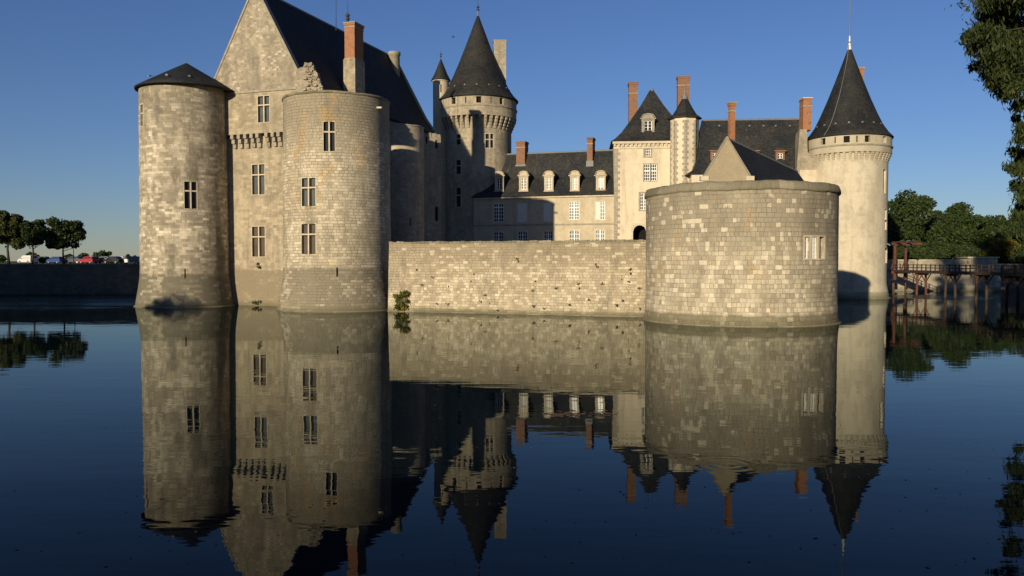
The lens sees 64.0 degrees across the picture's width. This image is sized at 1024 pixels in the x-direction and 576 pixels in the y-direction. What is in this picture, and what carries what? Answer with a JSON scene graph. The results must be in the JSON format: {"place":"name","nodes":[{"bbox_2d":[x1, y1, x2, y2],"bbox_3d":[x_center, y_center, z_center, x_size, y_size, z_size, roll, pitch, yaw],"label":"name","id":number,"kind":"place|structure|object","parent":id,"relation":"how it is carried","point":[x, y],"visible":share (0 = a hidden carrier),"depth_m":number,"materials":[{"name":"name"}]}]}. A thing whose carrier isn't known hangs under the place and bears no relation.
{"place":"outdoors","nodes":[
{"label":"outdoors","id":0,"kind":"place"},
{"bbox_2d":[0,261,139,263],"bbox_3d":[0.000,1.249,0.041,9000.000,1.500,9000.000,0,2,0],"label":"ground","id":1,"kind":"structure","parent":0,"point":[12,262],"depth_m":172.23,"materials":[{"name":"green plant"}]},
{"bbox_2d":[0,255,6,262],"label":"bush","id":2,"kind":"object","parent":1,"relation":"on","point":[3,258],"visible":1,"depth_m":179.74,"materials":[{"name":"green plant"}]},
{"bbox_2d":[0,210,25,263],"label":"broadleaf tree","id":3,"kind":"object","parent":1,"relation":"on","point":[8,222],"visible":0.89,"depth_m":138.67,"materials":[{"name":"green plant"}]},
{"bbox_2d":[7,219,46,263],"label":"broadleaf tree","id":4,"kind":"object","parent":1,"relation":"on","point":[29,233],"visible":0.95,"depth_m":139.37,"materials":[{"name":"green plant"}]},
{"bbox_2d":[17,255,37,263],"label":"parked car","id":5,"kind":"object","parent":1,"relation":"on","point":[26,258],"visible":0.98,"depth_m":161.69,"materials":[{"name":"white paint"}]},
{"bbox_2d":[38,257,46,262],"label":"bush","id":6,"kind":"object","parent":1,"relation":"on","point":[41,259],"visible":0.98,"depth_m":164.68,"materials":[{"name":"green plant"}]},
{"bbox_2d":[46,257,65,263],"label":"parked car","id":7,"kind":"object","parent":1,"relation":"on","point":[55,260],"visible":0.83,"depth_m":163.15,"materials":[{"name":"blue paint"}]},
{"bbox_2d":[38,216,86,263],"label":"broadleaf tree","id":8,"kind":"object","parent":1,"relation":"on","point":[59,234],"visible":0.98,"depth_m":137.15,"materials":[{"name":"green plant"}]},
{"bbox_2d":[65,256,83,263],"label":"parked car","id":9,"kind":"object","parent":1,"relation":"on","point":[70,259],"visible":0.66,"depth_m":164.13,"materials":[{"name":"grey paint"}]},
{"bbox_2d":[78,253,88,257],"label":"bush","id":10,"kind":"object","parent":1,"relation":"on","point":[82,255],"visible":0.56,"depth_m":238.66,"materials":[{"name":"green plant"}]},
{"bbox_2d":[78,256,98,263],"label":"parked car","id":11,"kind":"object","parent":1,"relation":"on","point":[89,259],"visible":1,"depth_m":162.72,"materials":[{"name":"red paint"}]},
{"bbox_2d":[93,250,111,262],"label":"bush","id":12,"kind":"object","parent":1,"relation":"on","point":[101,253],"visible":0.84,"depth_m":238.88,"materials":[{"name":"green plant"}]},
{"bbox_2d":[94,256,113,263],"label":"parked car","id":13,"kind":"object","parent":1,"relation":"on","point":[101,258],"visible":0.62,"depth_m":165.14,"materials":[{"name":"silver metal"}]},
{"bbox_2d":[102,256,123,263],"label":"parked car","id":14,"kind":"object","parent":1,"relation":"on","point":[112,259],"visible":1,"depth_m":163.63,"materials":[{"name":"black paint"}]},
{"bbox_2d":[119,256,139,263],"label":"parked car","id":15,"kind":"object","parent":1,"relation":"on","point":[134,259],"visible":0.92,"depth_m":164.11,"materials":[{"name":"blue paint"}]},
{"bbox_2d":[887,237,908,259],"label":"shrub","id":16,"kind":"object","parent":1,"relation":"on","point":[899,251],"visible":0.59,"depth_m":151.16,"materials":[{"name":"green plant"}]},
{"bbox_2d":[887,189,937,245],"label":"broadleaf tree","id":17,"kind":"object","parent":1,"relation":"on","point":[905,221],"visible":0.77,"depth_m":162.10,"materials":[{"name":"green plant"}]},
{"bbox_2d":[907,238,934,259],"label":"shrub","id":18,"kind":"object","parent":1,"relation":"on","point":[924,252],"visible":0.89,"depth_m":152.25,"materials":[{"name":"green plant"}]},
{"bbox_2d":[920,210,942,242],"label":"broadleaf tree","id":19,"kind":"object","parent":1,"relation":"on","point":[936,218],"visible":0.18,"depth_m":176.09,"materials":[{"name":"green plant"}]},
{"bbox_2d":[924,236,956,259],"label":"shrub","id":20,"kind":"object","parent":1,"relation":"on","point":[942,249],"visible":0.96,"depth_m":151.51,"materials":[{"name":"green plant"}]},
{"bbox_2d":[887,264,1001,290],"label":"quay wall","id":21,"kind":"structure","parent":1,"relation":"on","point":[935,282],"depth_m":136.54,"materials":[{"name":"wood"}]},
{"bbox_2d":[887,260,966,263],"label":"parapet wall","id":22,"kind":"structure","parent":21,"relation":"on","point":[931,261],"depth_m":136.83,"materials":[{"name":"stone"}]},
{"bbox_2d":[898,244,1003,263],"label":"undergrowth","id":23,"kind":"object","parent":1,"relation":"on","point":[950,258],"visible":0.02,"depth_m":156.66,"materials":[{"name":"green plant"}]},
{"bbox_2d":[924,201,987,246],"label":"broadleaf tree","id":24,"kind":"object","parent":1,"relation":"on","point":[958,223],"visible":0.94,"depth_m":165.52,"materials":[{"name":"green plant"}]},
{"bbox_2d":[953,242,982,256],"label":"shrub","id":25,"kind":"object","parent":1,"relation":"on","point":[970,249],"visible":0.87,"depth_m":151.23,"materials":[{"name":"green plant"}]},
{"bbox_2d":[954,257,999,263],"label":"stone hut","id":26,"kind":"object","parent":1,"relation":"on","point":[982,260],"visible":0.87,"depth_m":137.13,"materials":[{"name":"grey stone"}]},
{"bbox_2d":[944,0,1023,241],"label":"overhanging tree","id":27,"kind":"object","parent":1,"relation":"on","point":[993,38],"visible":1,"depth_m":49.98,"materials":[{"name":"green plant"}]},
{"bbox_2d":[972,215,1016,245],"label":"broadleaf tree","id":28,"kind":"object","parent":1,"relation":"on","point":[991,226],"visible":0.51,"depth_m":169.12,"materials":[{"name":"green plant"}]},
{"bbox_2d":[978,232,1020,263],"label":"broadleaf tree","id":29,"kind":"object","parent":1,"relation":"on","point":[999,244],"visible":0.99,"depth_m":152.73,"materials":[{"name":"green plant"}]},
{"bbox_2d":[1000,255,1023,263],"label":"shrub","id":30,"kind":"object","parent":1,"relation":"on","point":[1012,259],"visible":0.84,"depth_m":151.29,"materials":[{"name":"green plant"}]},
{"bbox_2d":[1001,264,1023,287],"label":"quay wall","id":31,"kind":"structure","parent":1,"relation":"on","point":[1012,285],"depth_m":150.61,"materials":[{"name":"stone"}]},
{"bbox_2d":[1007,214,1022,250],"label":"broadleaf tree","id":32,"kind":"object","parent":1,"relation":"on","point":[1014,233],"visible":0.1,"depth_m":175.46,"materials":[{"name":"green plant"}]},
{"bbox_2d":[1008,245,1023,263],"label":"shrub","id":33,"kind":"object","parent":1,"relation":"on","point":[1019,256],"visible":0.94,"depth_m":148.49,"materials":[{"name":"green plant"}]},
{"bbox_2d":[1015,221,1023,247],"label":"broadleaf tree","id":34,"kind":"object","parent":1,"relation":"on","point":[1019,227],"visible":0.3,"depth_m":160.25,"materials":[{"name":"green plant"}]},
{"bbox_2d":[14,348,1004,568],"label":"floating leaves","id":35,"kind":"object","parent":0,"point":[566,414],"visible":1,"depth_m":26.34,"materials":[{"name":"green plant"}]},
{"bbox_2d":[0,288,1023,575],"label":"water","id":36,"kind":"structure","parent":0,"point":[492,468],"depth_m":22.59,"materials":[{"name":"blue liquid"}]},
{"bbox_2d":[0,264,139,293],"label":"quay wall","id":37,"kind":"structure","parent":36,"relation":"in","point":[69,278],"depth_m":123.02,"materials":[{"name":"stone"}]},
{"bbox_2d":[388,239,645,316],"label":"terrace wall","id":38,"kind":"structure","parent":36,"relation":"in","point":[466,275],"depth_m":77.09,"materials":[{"name":"stone"}]},
{"bbox_2d":[392,290,410,310],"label":"waterside shrub","id":39,"kind":"object","parent":38,"relation":"attached to","point":[402,307],"visible":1,"depth_m":80.63,"materials":[{"name":"green plant"}]},
{"bbox_2d":[894,264,1023,302],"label":"timber footbridge","id":40,"kind":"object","parent":36,"relation":"in","point":[1017,275],"visible":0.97,"depth_m":106.50,"materials":[{"name":"brown wood"}]},
{"bbox_2d":[887,241,921,292],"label":"drawbridge frame","id":41,"kind":"object","parent":40,"relation":"on","point":[895,243],"visible":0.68,"depth_m":127.75,"materials":[{"name":"wood"}]},
{"bbox_2d":[0,0,1023,260],"label":"sky","id":42,"kind":"structure","parent":0,"point":[70,70],"materials":[{"name":"blue"}]},
{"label":"courtyard ground","id":43,"kind":"structure","parent":0,"visible":0},
{"bbox_2d":[134,59,233,307],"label":"round tower","id":44,"kind":"structure","parent":43,"relation":"on","point":[183,212],"depth_m":88.24,"materials":[{"name":"stone"}]},
{"bbox_2d":[140,103,143,127],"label":"window","id":45,"kind":"structure","parent":44,"relation":"in","point":[142,103],"depth_m":88.86,"materials":[{"name":"stone"}]},
{"bbox_2d":[184,181,197,208],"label":"window","id":46,"kind":"structure","parent":44,"relation":"in","point":[190,198],"depth_m":88.36,"materials":[{"name":"glass"}]},
{"bbox_2d":[214,0,436,305],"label":"keep building","id":47,"kind":"structure","parent":43,"relation":"on","point":[276,51],"depth_m":91.72,"materials":[{"name":"stone"}]},
{"bbox_2d":[251,163,264,194],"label":"window","id":48,"kind":"structure","parent":47,"relation":"in","point":[258,174],"depth_m":91.57,"materials":[{"name":"glass"}]},
{"bbox_2d":[251,226,265,256],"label":"window","id":49,"kind":"structure","parent":47,"relation":"in","point":[259,237],"depth_m":91.81,"materials":[{"name":"stone"}]},
{"bbox_2d":[257,95,269,122],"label":"window","id":50,"kind":"structure","parent":47,"relation":"in","point":[264,102],"depth_m":90.39,"materials":[{"name":"stone"}]},
{"bbox_2d":[276,90,390,311],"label":"round tower","id":51,"kind":"structure","parent":43,"relation":"on","point":[336,200],"depth_m":80.95,"materials":[{"name":"stone"}]},
{"bbox_2d":[301,177,315,206],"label":"window","id":52,"kind":"structure","parent":51,"relation":"in","point":[309,184],"depth_m":80.79,"materials":[{"name":"stone"}]},
{"bbox_2d":[301,223,316,254],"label":"window","id":53,"kind":"structure","parent":51,"relation":"in","point":[309,230],"depth_m":80.91,"materials":[{"name":"stone"}]},
{"bbox_2d":[323,121,335,151],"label":"window","id":54,"kind":"structure","parent":51,"relation":"in","point":[329,141],"depth_m":80.37,"materials":[{"name":"glass"}]},
{"bbox_2d":[390,123,423,241],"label":"round tower","id":55,"kind":"structure","parent":43,"relation":"on","point":[407,177],"depth_m":103.40,"materials":[{"name":"grey stone"}]},
{"bbox_2d":[424,133,440,241],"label":"block wall","id":56,"kind":"structure","parent":43,"relation":"on","point":[432,186],"depth_m":112.62,"materials":[{"name":"grey stone"}]},
{"bbox_2d":[431,6,517,241],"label":"round tower","id":57,"kind":"structure","parent":43,"relation":"on","point":[475,101],"depth_m":127.62,"materials":[{"name":"grey stone"}]},
{"bbox_2d":[455,159,460,174],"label":"window","id":58,"kind":"structure","parent":57,"relation":"in","point":[458,165],"depth_m":127.75,"materials":[{"name":"stone"}]},
{"bbox_2d":[455,187,460,207],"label":"window","id":59,"kind":"structure","parent":57,"relation":"in","point":[458,195],"depth_m":127.90,"materials":[{"name":"glass"}]},
{"bbox_2d":[456,133,460,144],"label":"window","id":60,"kind":"structure","parent":57,"relation":"in","point":[459,136],"depth_m":127.56,"materials":[{"name":"glass"}]},
{"bbox_2d":[485,133,489,148],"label":"window","id":61,"kind":"structure","parent":57,"relation":"in","point":[487,135],"depth_m":126.97,"materials":[{"name":"stone"}]},
{"bbox_2d":[490,133,493,148],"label":"window","id":62,"kind":"structure","parent":57,"relation":"in","point":[491,134],"depth_m":127.28,"materials":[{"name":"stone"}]},
{"bbox_2d":[471,137,613,240],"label":"wing","id":63,"kind":"structure","parent":43,"relation":"on","point":[554,196],"depth_m":124.16,"materials":[{"name":"beige stone"}]},
{"bbox_2d":[493,202,503,222],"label":"window","id":64,"kind":"structure","parent":63,"relation":"in","point":[498,212],"depth_m":125.64,"materials":[{"name":"glass"}]},
{"bbox_2d":[493,231,503,240],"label":"window","id":65,"kind":"structure","parent":63,"relation":"in","point":[497,235],"depth_m":125.77,"materials":[{"name":"wood"}]},
{"bbox_2d":[517,202,527,222],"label":"window","id":66,"kind":"structure","parent":63,"relation":"in","point":[522,208],"depth_m":124.39,"materials":[{"name":"glass"}]},
{"bbox_2d":[517,230,527,240],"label":"window","id":67,"kind":"structure","parent":63,"relation":"in","point":[522,235],"depth_m":124.64,"materials":[{"name":"wood"}]},
{"bbox_2d":[542,202,552,221],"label":"window","id":68,"kind":"structure","parent":63,"relation":"in","point":[548,206],"depth_m":123.24,"materials":[{"name":"wood"}]},
{"bbox_2d":[543,230,553,239],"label":"window","id":69,"kind":"structure","parent":63,"relation":"in","point":[547,234],"depth_m":123.46,"materials":[{"name":"wood"}]},
{"bbox_2d":[568,201,579,220],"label":"window","id":70,"kind":"structure","parent":63,"relation":"in","point":[573,206],"depth_m":122.20,"materials":[{"name":"wood"}]},
{"bbox_2d":[568,229,579,239],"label":"window","id":71,"kind":"structure","parent":63,"relation":"in","point":[573,234],"depth_m":122.32,"materials":[{"name":"wood"}]},
{"bbox_2d":[594,201,605,220],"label":"window","id":72,"kind":"structure","parent":63,"relation":"in","point":[599,206],"depth_m":121.01,"materials":[{"name":"wood"}]},
{"bbox_2d":[595,229,604,239],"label":"window","id":73,"kind":"structure","parent":63,"relation":"in","point":[599,233],"depth_m":121.19,"materials":[{"name":"wood"}]},
{"bbox_2d":[609,76,690,239],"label":"gate pavilion","id":74,"kind":"structure","parent":43,"relation":"on","point":[640,144],"depth_m":119.46,"materials":[{"name":"grey stone"}]},
{"bbox_2d":[639,192,645,210],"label":"window","id":75,"kind":"structure","parent":74,"relation":"in","point":[642,201],"depth_m":119.42,"materials":[{"name":"white wood"}]},
{"bbox_2d":[643,163,650,181],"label":"window","id":76,"kind":"structure","parent":74,"relation":"in","point":[646,166],"depth_m":119.22,"materials":[{"name":"white wood"}]},
{"bbox_2d":[643,145,651,157],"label":"window","id":77,"kind":"structure","parent":74,"relation":"in","point":[646,152],"depth_m":119.04,"materials":[{"name":"grey stone"}]},
{"bbox_2d":[650,163,657,181],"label":"window","id":78,"kind":"structure","parent":74,"relation":"in","point":[654,166],"depth_m":119.13,"materials":[{"name":"white wood"}]},
{"bbox_2d":[667,85,701,184],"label":"stair turret","id":79,"kind":"object","parent":43,"relation":"on","point":[684,118],"visible":0.39,"depth_m":116.62,"materials":[{"name":"grey stone"}]},
{"bbox_2d":[642,180,840,326],"bbox_3d":[19.344,-2.155,69.788,16.304,12.730,16.311,0,2,0],"label":"squat round bastion","id":80,"kind":"object","parent":43,"relation":"on","point":[755,253],"visible":0.95,"depth_m":62.80,"materials":[{"name":"stone"}]},
{"bbox_2d":[699,101,803,181],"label":"guardhouse","id":81,"kind":"structure","parent":80,"relation":"on","point":[734,160],"depth_m":72.73,"materials":[{"name":"grey stone"}]},
{"bbox_2d":[803,235,810,259],"bbox_3d":[22.529,-3.084,62.710,0.721,1.901,0.552,0,2,0],"label":"window","id":82,"kind":"structure","parent":80,"relation":"in","point":[805,241],"depth_m":62.70,"materials":[{"name":"stone"}]},
{"bbox_2d":[811,235,818,259],"bbox_3d":[23.224,-3.100,63.021,0.802,1.910,0.594,0,2,0],"label":"window","id":83,"kind":"structure","parent":80,"relation":"in","point":[813,237],"depth_m":63.09,"materials":[{"name":"stone"}]},
{"bbox_2d":[818,235,825,259],"bbox_3d":[23.947,-3.126,63.567,0.902,1.923,0.799,0,2,0],"label":"window","id":84,"kind":"structure","parent":80,"relation":"in","point":[820,236],"depth_m":63.66,"materials":[{"name":"stone"}]},
{"bbox_2d":[685,118,798,182],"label":"wing","id":85,"kind":"structure","parent":43,"relation":"on","point":[773,138],"depth_m":116.36,"materials":[{"name":"grey tile"}]},
{"bbox_2d":[795,97,816,181],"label":"chimney block","id":86,"kind":"structure","parent":43,"relation":"on","point":[805,164],"depth_m":111.72,"materials":[{"name":"grey stone"}]},
{"bbox_2d":[807,0,893,298],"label":"round tower","id":87,"kind":"structure","parent":43,"relation":"on","point":[849,141],"depth_m":108.78,"materials":[{"name":"stone"}]},
{"bbox_2d":[882,169,886,193],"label":"window","id":88,"kind":"structure","parent":87,"relation":"in","point":[886,169],"depth_m":109.75,"materials":[{"name":"stone"}]}
]}

